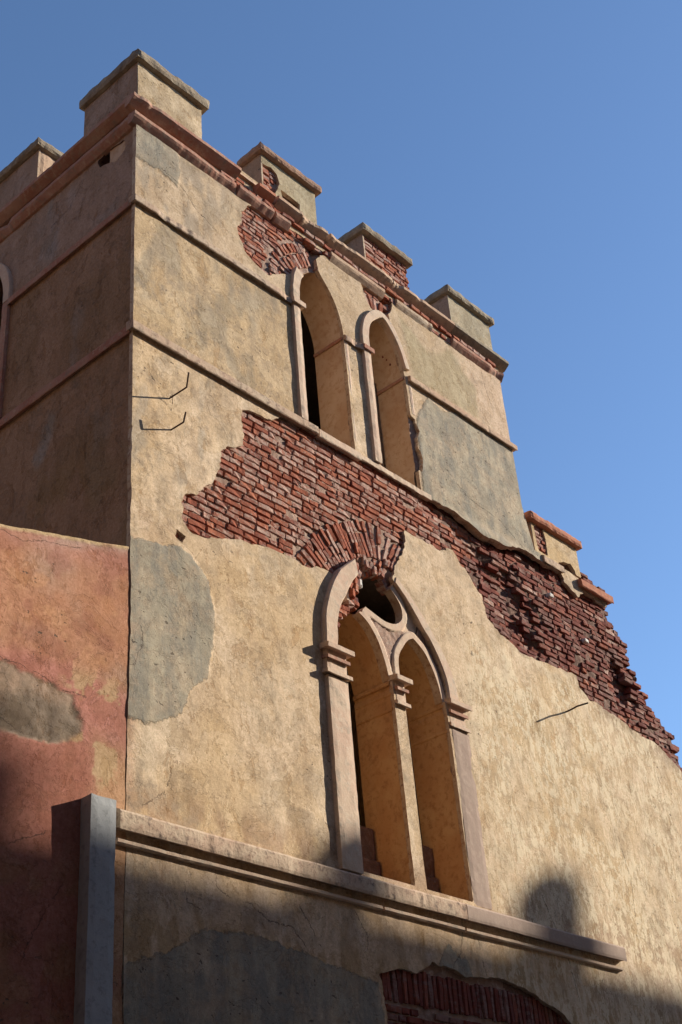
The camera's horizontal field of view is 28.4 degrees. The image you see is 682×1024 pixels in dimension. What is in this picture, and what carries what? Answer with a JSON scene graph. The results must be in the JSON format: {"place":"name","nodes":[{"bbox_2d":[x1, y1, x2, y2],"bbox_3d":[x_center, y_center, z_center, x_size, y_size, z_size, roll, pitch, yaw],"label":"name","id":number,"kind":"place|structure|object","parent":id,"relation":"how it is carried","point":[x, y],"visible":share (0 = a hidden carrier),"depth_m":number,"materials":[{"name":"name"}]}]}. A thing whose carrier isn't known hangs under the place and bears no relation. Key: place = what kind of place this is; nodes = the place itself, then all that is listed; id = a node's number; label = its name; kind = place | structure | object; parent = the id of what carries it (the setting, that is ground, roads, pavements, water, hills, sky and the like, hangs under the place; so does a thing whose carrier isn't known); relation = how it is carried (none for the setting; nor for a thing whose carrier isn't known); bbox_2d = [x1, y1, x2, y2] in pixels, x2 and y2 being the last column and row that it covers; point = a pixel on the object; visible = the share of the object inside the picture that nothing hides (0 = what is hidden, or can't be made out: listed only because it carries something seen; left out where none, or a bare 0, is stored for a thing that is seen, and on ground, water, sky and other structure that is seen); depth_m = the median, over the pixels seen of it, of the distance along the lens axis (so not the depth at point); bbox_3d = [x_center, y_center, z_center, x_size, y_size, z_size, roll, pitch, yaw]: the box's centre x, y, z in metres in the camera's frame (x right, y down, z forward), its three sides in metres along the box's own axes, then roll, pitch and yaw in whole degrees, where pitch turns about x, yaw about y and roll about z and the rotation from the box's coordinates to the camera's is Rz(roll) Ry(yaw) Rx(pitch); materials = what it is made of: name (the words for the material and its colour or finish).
{"place":"outdoors","nodes":[
{"label":"outdoors","id":0,"kind":"place"},
{"bbox_2d":[0,0,681,767],"label":"sky","id":1,"kind":"structure","parent":0,"point":[524,157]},
{"label":"ground","id":2,"kind":"structure","parent":0,"visible":0},
{"bbox_2d":[0,524,129,1023],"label":"red wall","id":3,"kind":"structure","parent":2,"relation":"on","point":[64,624],"depth_m":10.06,"materials":[{"name":"paint"}]},
{"bbox_2d":[74,793,115,1023],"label":"pilaster","id":4,"kind":"object","parent":2,"relation":"on","point":[93,995],"visible":1,"depth_m":9.52,"materials":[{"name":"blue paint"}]},
{"bbox_2d":[0,49,681,1023],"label":"ruined building","id":5,"kind":"structure","parent":2,"relation":"on","point":[376,773],"depth_m":13.85,"materials":[{"name":"paint"}]},
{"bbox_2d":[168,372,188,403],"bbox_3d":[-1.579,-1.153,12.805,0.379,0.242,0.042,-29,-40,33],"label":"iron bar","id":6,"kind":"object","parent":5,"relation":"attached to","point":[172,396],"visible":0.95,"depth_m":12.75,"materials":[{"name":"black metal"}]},
{"bbox_2d":[170,412,186,430],"bbox_3d":[-1.566,-0.832,12.643,0.309,0.120,0.025,-26,-38,30],"label":"iron bar","id":7,"kind":"object","parent":5,"relation":"attached to","point":[180,423],"visible":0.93,"depth_m":12.58,"materials":[{"name":"black metal"}]},
{"bbox_2d":[546,592,553,598],"bbox_3d":[2.641,1.070,17.110,0.098,0.059,0.096,-29,-40,33],"label":"insulator","id":8,"kind":"object","parent":5,"relation":"attached to","point":[549,595],"visible":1,"depth_m":17.08,"materials":[{"name":"white ceramic"}]},
{"bbox_2d":[565,702,587,712],"bbox_3d":[2.751,2.346,16.032,0.451,0.039,0.024,-28,-39,32],"label":"iron bar","id":9,"kind":"object","parent":5,"relation":"attached to","point":[576,707],"visible":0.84,"depth_m":16.00,"materials":[{"name":"black metal"}]},
{"bbox_2d":[582,638,588,643],"bbox_3d":[3.129,1.667,17.322,0.099,0.062,0.095,-29,-40,33],"label":"insulator","id":10,"kind":"object","parent":5,"relation":"attached to","point":[585,641],"visible":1,"depth_m":17.29,"materials":[{"name":"white ceramic"}]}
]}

